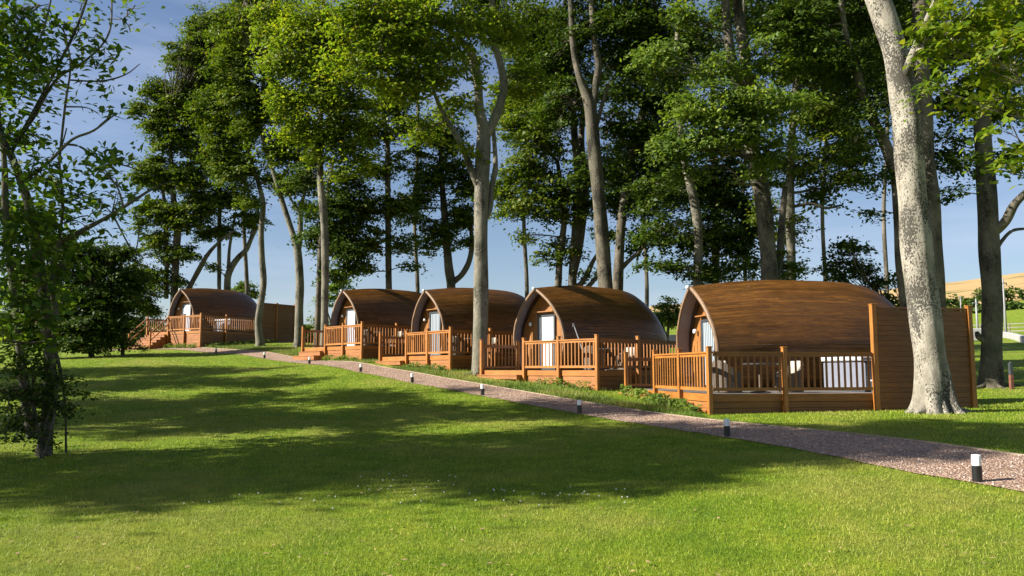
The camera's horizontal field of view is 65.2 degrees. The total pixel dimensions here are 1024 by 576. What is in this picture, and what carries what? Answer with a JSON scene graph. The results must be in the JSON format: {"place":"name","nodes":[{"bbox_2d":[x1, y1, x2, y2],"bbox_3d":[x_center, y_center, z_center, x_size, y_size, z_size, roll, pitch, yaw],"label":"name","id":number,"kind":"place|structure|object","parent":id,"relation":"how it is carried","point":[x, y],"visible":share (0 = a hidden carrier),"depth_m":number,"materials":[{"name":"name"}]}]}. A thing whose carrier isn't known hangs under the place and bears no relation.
{"place":"outdoors","nodes":[
{"label":"outdoors","id":0,"kind":"place"},
{"bbox_2d":[0,273,1023,575],"bbox_3d":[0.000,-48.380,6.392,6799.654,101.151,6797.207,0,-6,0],"label":"ground","id":1,"kind":"structure","parent":0,"point":[1012,349],"depth_m":9.85,"materials":[{"name":"green plant"}]},
{"bbox_2d":[0,0,94,189],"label":"shade tree","id":2,"kind":"object","parent":1,"relation":"on","point":[29,103],"visible":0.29,"depth_m":19.65,"materials":[{"name":"green plant"}]},
{"bbox_2d":[0,345,98,458],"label":"ivy shrub","id":3,"kind":"object","parent":1,"relation":"on","point":[36,398],"visible":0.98,"depth_m":13.41,"materials":[{"name":"green plant"}]},
{"bbox_2d":[0,229,168,358],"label":"leafy shrub","id":4,"kind":"object","parent":1,"relation":"on","point":[116,287],"visible":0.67,"depth_m":44.60,"materials":[{"name":"green plant"}]},
{"bbox_2d":[0,0,173,456],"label":"young tree","id":5,"kind":"object","parent":1,"relation":"on","point":[46,307],"visible":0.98,"depth_m":14.16,"materials":[{"name":"green plant"}]},
{"bbox_2d":[108,322,149,354],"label":"leafy shrub","id":6,"kind":"object","parent":1,"relation":"on","point":[130,345],"visible":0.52,"depth_m":46.81,"materials":[{"name":"green plant"}]},
{"bbox_2d":[114,261,172,348],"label":"leafy shrub","id":7,"kind":"object","parent":1,"relation":"on","point":[153,308],"visible":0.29,"depth_m":59.88,"materials":[{"name":"green plant"}]},
{"bbox_2d":[11,317,329,344],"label":"hedgerow","id":8,"kind":"object","parent":1,"relation":"on","point":[158,328],"visible":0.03,"depth_m":119.41,"materials":[{"name":"green plant"}]},
{"bbox_2d":[117,1,234,305],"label":"tall tree","id":9,"kind":"object","parent":1,"relation":"on","point":[166,98],"visible":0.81,"depth_m":62.75,"materials":[{"name":"green plant"}]},
{"bbox_2d":[128,301,294,349],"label":"deck","id":10,"kind":"structure","parent":1,"relation":"on","point":[278,322],"depth_m":52.58,"materials":[{"name":"brown wood"}]},
{"bbox_2d":[198,319,208,330],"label":"garden chair","id":11,"kind":"object","parent":10,"relation":"on","point":[204,326],"visible":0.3,"depth_m":51.65,"materials":[{"name":"wicker"}]},
{"bbox_2d":[219,323,229,331],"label":"garden chair","id":12,"kind":"object","parent":10,"relation":"on","point":[228,326],"visible":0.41,"depth_m":53.18,"materials":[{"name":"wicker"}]},
{"bbox_2d":[213,319,250,332],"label":"hot tub","id":13,"kind":"object","parent":10,"relation":"on","point":[242,324],"visible":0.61,"depth_m":54.03,"materials":[{"name":"white plastic"}]},
{"bbox_2d":[169,288,256,344],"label":"camping pod","id":14,"kind":"object","parent":1,"relation":"on","point":[207,301],"visible":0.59,"depth_m":55.53,"materials":[{"name":"brown wood"}]},
{"bbox_2d":[181,303,191,330],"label":"door","id":15,"kind":"structure","parent":14,"relation":"in","point":[186,308],"depth_m":54.94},
{"bbox_2d":[176,69,275,289],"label":"tall tree","id":16,"kind":"object","parent":1,"relation":"on","point":[250,219],"visible":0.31,"depth_m":64.47,"materials":[{"name":"green plant"}]},
{"bbox_2d":[175,2,282,346],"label":"tall tree","id":17,"kind":"object","parent":1,"relation":"on","point":[228,168],"visible":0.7,"depth_m":49.66,"materials":[{"name":"green plant"}]},
{"bbox_2d":[175,0,315,295],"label":"background tree","id":18,"kind":"object","parent":1,"relation":"on","point":[246,274],"visible":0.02,"depth_m":70.67,"materials":[{"name":"green plant"}]},
{"bbox_2d":[231,280,265,299],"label":"leafy shrub","id":19,"kind":"object","parent":1,"relation":"on","point":[253,294],"visible":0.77,"depth_m":80.12,"materials":[{"name":"green plant"}]},
{"bbox_2d":[187,0,337,346],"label":"tall tree","id":20,"kind":"object","parent":1,"relation":"on","point":[251,123],"visible":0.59,"depth_m":48.29,"materials":[{"name":"green plant"}]},
{"bbox_2d":[196,0,388,344],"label":"tall tree","id":21,"kind":"object","parent":1,"relation":"on","point":[289,26],"visible":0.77,"depth_m":41.91,"materials":[{"name":"green plant"}]},
{"bbox_2d":[304,321,313,336],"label":"leafy shrub","id":22,"kind":"object","parent":1,"relation":"on","point":[308,327],"visible":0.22,"depth_m":74.68,"materials":[{"name":"green plant"}]},
{"bbox_2d":[276,159,383,347],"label":"tall tree","id":23,"kind":"object","parent":1,"relation":"on","point":[344,251],"visible":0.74,"depth_m":45.45,"materials":[{"name":"green plant"}]},
{"bbox_2d":[306,277,357,330],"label":"leafy shrub","id":24,"kind":"object","parent":1,"relation":"on","point":[335,289],"visible":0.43,"depth_m":56.01,"materials":[{"name":"green plant"}]},
{"bbox_2d":[293,321,410,360],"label":"deck","id":25,"kind":"structure","parent":1,"relation":"on","point":[317,352],"depth_m":38.21,"materials":[{"name":"brown wood"}]},
{"bbox_2d":[363,329,374,345],"bbox_3d":[-6.933,2.381,38.403,0.701,0.780,0.680,-3,-7,28],"label":"garden chair","id":26,"kind":"object","parent":25,"relation":"on","point":[369,338],"visible":0.47,"depth_m":38.10,"materials":[{"name":"wicker"}]},
{"bbox_2d":[390,331,403,345],"bbox_3d":[-5.695,2.505,39.604,0.701,0.780,0.680,-5,-7,38],"label":"garden chair","id":27,"kind":"object","parent":25,"relation":"on","point":[399,336],"visible":0.24,"depth_m":39.56,"materials":[{"name":"wicker"}]},
{"bbox_2d":[306,24,437,288],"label":"tall tree","id":28,"kind":"object","parent":1,"relation":"on","point":[389,210],"visible":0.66,"depth_m":46.32,"materials":[{"name":"green plant"}]},
{"bbox_2d":[330,289,421,355],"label":"camping pod","id":29,"kind":"object","parent":1,"relation":"on","point":[375,306],"visible":0.51,"depth_m":42.17,"materials":[{"name":"brown wood"}]},
{"bbox_2d":[346,309,355,345],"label":"door","id":30,"kind":"structure","parent":29,"relation":"in","point":[350,314],"depth_m":41.91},
{"bbox_2d":[113,343,706,417],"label":"rough grass","id":31,"kind":"structure","parent":1,"relation":"on","point":[537,388],"depth_m":24.86,"materials":[{"name":"green plant"}]},
{"bbox_2d":[351,0,493,292],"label":"background tree","id":32,"kind":"object","parent":1,"relation":"on","point":[417,286],"visible":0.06,"depth_m":60.53,"materials":[{"name":"green plant"}]},
{"bbox_2d":[287,0,563,375],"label":"tall tree","id":33,"kind":"object","parent":1,"relation":"on","point":[410,26],"visible":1,"depth_m":29.30,"materials":[{"name":"green plant"}]},
{"bbox_2d":[162,339,702,412],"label":"weeds","id":34,"kind":"object","parent":1,"relation":"on","point":[684,403],"visible":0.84,"depth_m":24.43,"materials":[{"name":"green plant"}]},
{"bbox_2d":[391,101,489,287],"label":"tall tree","id":35,"kind":"object","parent":1,"relation":"on","point":[431,179],"visible":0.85,"depth_m":50.43,"materials":[{"name":"green plant"}]},
{"bbox_2d":[375,327,520,370],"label":"deck","id":36,"kind":"structure","parent":1,"relation":"on","point":[419,342],"depth_m":32.41,"materials":[{"name":"brown wood"}]},
{"bbox_2d":[448,336,464,354],"bbox_3d":[-2.273,2.335,32.500,0.701,0.780,0.680,-4,-7,32],"label":"garden chair","id":37,"kind":"object","parent":36,"relation":"on","point":[456,347],"visible":0.44,"depth_m":32.20,"materials":[{"name":"wicker"}]},
{"bbox_2d":[488,337,497,355],"bbox_3d":[-0.940,2.448,33.595,0.701,0.780,0.680,-5,-8,42],"label":"garden chair","id":38,"kind":"object","parent":36,"relation":"on","point":[494,344],"visible":0.11,"depth_m":33.59,"materials":[{"name":"wicker"}]},
{"bbox_2d":[411,288,525,363],"bbox_3d":[-1.210,2.086,37.847,7.052,4.097,3.047,4,-7,-37],"label":"camping pod","id":39,"kind":"object","parent":1,"relation":"on","point":[441,309],"visible":0.47,"depth_m":36.42,"materials":[{"name":"brown wood"}]},
{"bbox_2d":[429,311,440,355],"bbox_3d":[-3.467,2.082,36.088,0.050,2.060,0.960,4,-7,-37],"label":"door","id":40,"kind":"structure","parent":39,"relation":"in","point":[434,317],"depth_m":36.16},
{"bbox_2d":[1,389,1018,575],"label":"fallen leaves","id":41,"kind":"object","parent":1,"relation":"on","point":[505,515],"visible":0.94,"depth_m":6.76,"materials":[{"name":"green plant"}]},
{"bbox_2d":[450,0,578,297],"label":"background tree","id":42,"kind":"object","parent":1,"relation":"on","point":[481,2],"visible":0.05,"depth_m":54.24,"materials":[{"name":"green plant"}]},
{"bbox_2d":[467,0,610,286],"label":"tall tree","id":43,"kind":"object","parent":1,"relation":"on","point":[530,173],"visible":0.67,"depth_m":38.43,"materials":[{"name":"green plant"}]},
{"bbox_2d":[112,347,1023,455],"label":"kerb","id":44,"kind":"structure","parent":1,"relation":"on","point":[715,419],"depth_m":16.06,"materials":[{"name":"grey concrete"}]},
{"bbox_2d":[477,334,683,390],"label":"deck","id":45,"kind":"structure","parent":1,"relation":"on","point":[597,378],"depth_m":25.80,"materials":[{"name":"brown wood"}]},
{"bbox_2d":[583,345,604,369],"bbox_3d":[2.639,2.256,25.981,0.701,0.780,0.680,-3,-7,30],"label":"garden chair","id":46,"kind":"object","parent":45,"relation":"on","point":[592,359],"visible":0.44,"depth_m":25.72,"materials":[{"name":"wicker"}]},
{"bbox_2d":[599,348,624,369],"bbox_3d":[3.317,2.364,26.562,0.880,0.725,0.880,0,-6,0],"label":"round table","id":47,"kind":"object","parent":45,"relation":"on","point":[613,349],"visible":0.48,"depth_m":26.35,"materials":[{"name":"grey glass"}]},
{"bbox_2d":[616,347,634,369],"bbox_3d":[3.914,2.376,27.143,0.701,0.780,0.680,-5,-8,39],"label":"garden chair","id":48,"kind":"object","parent":45,"relation":"on","point":[623,358],"visible":0.29,"depth_m":27.14,"materials":[{"name":"wicker"}]},
{"bbox_2d":[513,286,667,380],"bbox_3d":[3.431,2.005,31.376,7.052,4.084,3.047,5,-8,-40],"label":"camping pod","id":49,"kind":"object","parent":1,"relation":"on","point":[549,313],"visible":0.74,"depth_m":29.91,"materials":[{"name":"brown wood"}]},
{"bbox_2d":[537,314,555,369],"bbox_3d":[1.253,1.995,29.498,0.085,2.060,0.960,5,-8,-40],"label":"door","id":50,"kind":"structure","parent":49,"relation":"in","point":[546,323],"depth_m":29.53,"materials":[{"name":"white"}]},
{"bbox_2d":[508,0,674,288],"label":"tall tree","id":51,"kind":"object","parent":1,"relation":"on","point":[603,22],"visible":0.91,"depth_m":36.14,"materials":[{"name":"green plant"}]},
{"bbox_2d":[530,0,713,290],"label":"tall tree","id":52,"kind":"object","parent":1,"relation":"on","point":[623,170],"visible":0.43,"depth_m":36.97,"materials":[{"name":"green plant"}]},
{"bbox_2d":[579,0,720,306],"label":"background tree","id":53,"kind":"object","parent":1,"relation":"on","point":[612,153],"visible":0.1,"depth_m":55.96,"materials":[{"name":"green plant"}]},
{"bbox_2d":[651,295,681,353],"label":"leafy shrub","id":54,"kind":"object","parent":1,"relation":"on","point":[671,322],"visible":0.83,"depth_m":54.75,"materials":[{"name":"green plant"}]},
{"bbox_2d":[609,0,751,285],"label":"tall tree","id":55,"kind":"object","parent":1,"relation":"on","point":[697,217],"visible":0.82,"depth_m":33.77,"materials":[{"name":"green plant"}]},
{"bbox_2d":[660,53,776,283],"bbox_3d":[9.581,-3.426,37.618,5.881,15.690,4.074,0,-6,0],"label":"tall tree","id":56,"kind":"object","parent":1,"relation":"on","point":[741,245],"visible":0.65,"depth_m":37.15,"materials":[{"name":"green plant"}]},
{"bbox_2d":[680,253,760,289],"bbox_3d":[9.133,1.331,34.028,3.894,5.842,2.925,-4,-7,32],"label":"leafy shrub","id":57,"kind":"object","parent":1,"relation":"on","point":[748,266],"visible":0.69,"depth_m":34.04,"materials":[{"name":"green plant"}]},
{"bbox_2d":[616,0,836,279],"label":"tall tree","id":58,"kind":"object","parent":1,"relation":"on","point":[745,110],"visible":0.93,"depth_m":28.81,"materials":[{"name":"green plant"}]},
{"bbox_2d":[677,0,822,280],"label":"background tree","id":59,"kind":"object","parent":1,"relation":"on","point":[720,43],"visible":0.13,"depth_m":54.14,"materials":[{"name":"green plant"}]},
{"bbox_2d":[676,280,894,401],"bbox_3d":[8.800,1.796,24.069,7.550,4.066,3.047,1,-6,-11],"label":"camping pod","id":60,"kind":"object","parent":1,"relation":"on","point":[776,315],"visible":0.6,"depth_m":22.86,"materials":[{"name":"brown wood"}]},
{"bbox_2d":[700,319,714,384],"bbox_3d":[5.738,1.922,23.420,0.085,2.060,0.960,1,-6,-11],"label":"door","id":61,"kind":"structure","parent":60,"relation":"in","point":[707,339],"depth_m":23.64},
{"bbox_2d":[759,248,816,280],"bbox_3d":[10.603,1.182,30.517,2.294,5.783,1.577,0,-6,0],"label":"leafy shrub","id":62,"kind":"object","parent":1,"relation":"on","point":[788,266],"visible":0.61,"depth_m":30.56,"materials":[{"name":"green plant"}]},
{"bbox_2d":[618,304,977,414],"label":"deck","id":63,"kind":"structure","parent":1,"relation":"on","point":[890,354],"depth_m":19.29,"materials":[{"name":"brown wood"}]},
{"bbox_2d":[712,360,741,391],"bbox_3d":[5.271,2.159,19.674,0.680,0.780,0.701,4,-7,-31],"label":"garden chair","id":64,"kind":"object","parent":63,"relation":"on","point":[719,366],"visible":0.67,"depth_m":19.39,"materials":[{"name":"wicker"}]},
{"bbox_2d":[743,363,777,392],"bbox_3d":[6.150,2.225,19.854,0.880,0.725,0.880,0,-6,0],"label":"round table","id":65,"kind":"object","parent":63,"relation":"on","point":[757,364],"visible":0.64,"depth_m":19.65,"materials":[{"name":"glass"}]},
{"bbox_2d":[775,360,803,391],"bbox_3d":[6.953,2.200,20.074,0.680,0.780,0.701,2,-6,-21],"label":"garden chair","id":66,"kind":"object","parent":63,"relation":"on","point":[792,375],"visible":0.54,"depth_m":19.86,"materials":[{"name":"wicker"}]},
{"bbox_2d":[821,357,871,391],"bbox_3d":[9.455,2.274,21.179,1.740,0.900,1.940,1,-6,-11],"label":"hot tub","id":67,"kind":"object","parent":63,"relation":"on","point":[847,372],"visible":0.14,"depth_m":20.80,"materials":[{"name":"white plastic"}]},
{"bbox_2d":[733,0,890,279],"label":"tall tree","id":68,"kind":"object","parent":1,"relation":"on","point":[793,172],"visible":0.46,"depth_m":33.98,"materials":[{"name":"green plant"}]},
{"bbox_2d":[750,21,883,278],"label":"background tree","id":69,"kind":"object","parent":1,"relation":"on","point":[823,245],"visible":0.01,"depth_m":56.92,"materials":[{"name":"green plant"}]},
{"bbox_2d":[669,328,980,344],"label":"boundary wall","id":70,"kind":"structure","parent":1,"relation":"on","point":[672,337],"depth_m":77.16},
{"bbox_2d":[655,283,1023,325],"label":"hedgerow","id":71,"kind":"object","parent":1,"relation":"on","point":[956,300],"visible":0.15,"depth_m":214.73,"materials":[{"name":"green plant"}]},
{"bbox_2d":[808,235,898,306],"bbox_3d":[13.997,0.933,32.078,4.101,6.143,2.204,0,-6,0],"label":"leafy shrub","id":72,"kind":"object","parent":1,"relation":"on","point":[855,265],"visible":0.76,"depth_m":32.04,"materials":[{"name":"green plant"}]},
{"bbox_2d":[725,0,994,310],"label":"tall tree","id":73,"kind":"object","parent":1,"relation":"on","point":[842,61],"visible":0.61,"depth_m":29.67,"materials":[{"name":"green plant"}]},
{"bbox_2d":[846,0,970,292],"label":"background tree","id":74,"kind":"object","parent":1,"relation":"on","point":[884,237],"visible":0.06,"depth_m":50.62,"materials":[{"name":"green plant"}]},
{"bbox_2d":[865,0,1023,413],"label":"tall tree","id":75,"kind":"object","parent":1,"relation":"on","point":[933,390],"visible":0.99,"depth_m":17.93,"materials":[{"name":"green plant"}]},
{"bbox_2d":[907,0,1023,388],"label":"tall tree","id":76,"kind":"object","parent":1,"relation":"on","point":[991,227],"visible":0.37,"depth_m":29.67,"materials":[{"name":"green plant"}]},
{"bbox_2d":[972,299,979,328],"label":"utility pole","id":77,"kind":"object","parent":1,"relation":"on","point":[976,311],"visible":0.77,"depth_m":84.09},
{"bbox_2d":[946,298,1023,313],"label":"hedgerow","id":78,"kind":"object","parent":1,"relation":"on","point":[1013,305],"visible":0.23,"depth_m":149.84,"materials":[{"name":"green plant"}]},
{"bbox_2d":[973,323,1023,331],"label":"rail fence","id":79,"kind":"object","parent":1,"relation":"on","point":[1009,327],"visible":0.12,"depth_m":82.68,"materials":[{"name":"beige wood"}]},
{"bbox_2d":[1002,278,1007,331],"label":"utility pole","id":80,"kind":"object","parent":1,"relation":"on","point":[1005,317],"visible":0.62,"depth_m":78.12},
{"bbox_2d":[1008,362,1013,388],"bbox_3d":[17.646,3.160,28.325,0.120,1.120,0.120,0,-6,0],"label":"timber post","id":81,"kind":"object","parent":1,"relation":"on","point":[1010,375],"visible":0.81,"depth_m":28.29,"materials":[{"name":"brown wood"}]},
{"bbox_2d":[1003,332,1023,342],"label":"boundary wall","id":82,"kind":"structure","parent":1,"relation":"on","point":[1015,336],"depth_m":66.50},
{"bbox_2d":[0,0,1023,324],"label":"sky","id":83,"kind":"structure","parent":0,"point":[959,222],"materials":[{"name":"blue"}]},
{"bbox_2d":[109,347,1023,490],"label":"path","id":84,"kind":"structure","parent":0,"point":[998,479],"depth_m":13.43,"materials":[{"name":"grey gravel"}]},
{"bbox_2d":[481,384,484,394],"bbox_3d":[-0.854,2.985,23.220,0.110,0.382,0.110,-2,-8,0],"label":"bollard light","id":85,"kind":"object","parent":84,"relation":"on","point":[482,389],"visible":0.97,"depth_m":23.18,"materials":[{"name":"black metal"}]},
{"bbox_2d":[577,400,581,413],"bbox_3d":[1.585,2.818,18.813,0.110,0.382,0.110,-2,-7,0],"label":"bollard light","id":86,"kind":"object","parent":84,"relation":"on","point":[579,407],"visible":0.89,"depth_m":18.78,"materials":[{"name":"black metal"}]},
{"bbox_2d":[724,419,730,436],"bbox_3d":[3.869,2.548,14.417,0.110,0.382,0.110,-2,-7,0],"label":"bollard light","id":87,"kind":"object","parent":84,"relation":"on","point":[726,427],"visible":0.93,"depth_m":14.38,"materials":[{"name":"black metal"}]},
{"bbox_2d":[971,454,982,482],"bbox_3d":[5.414,2.132,9.329,0.110,0.382,0.110,0,-5,0],"label":"bollard light","id":88,"kind":"object","parent":84,"relation":"on","point":[976,467],"visible":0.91,"depth_m":9.29,"materials":[{"name":"black metal"}]}
]}

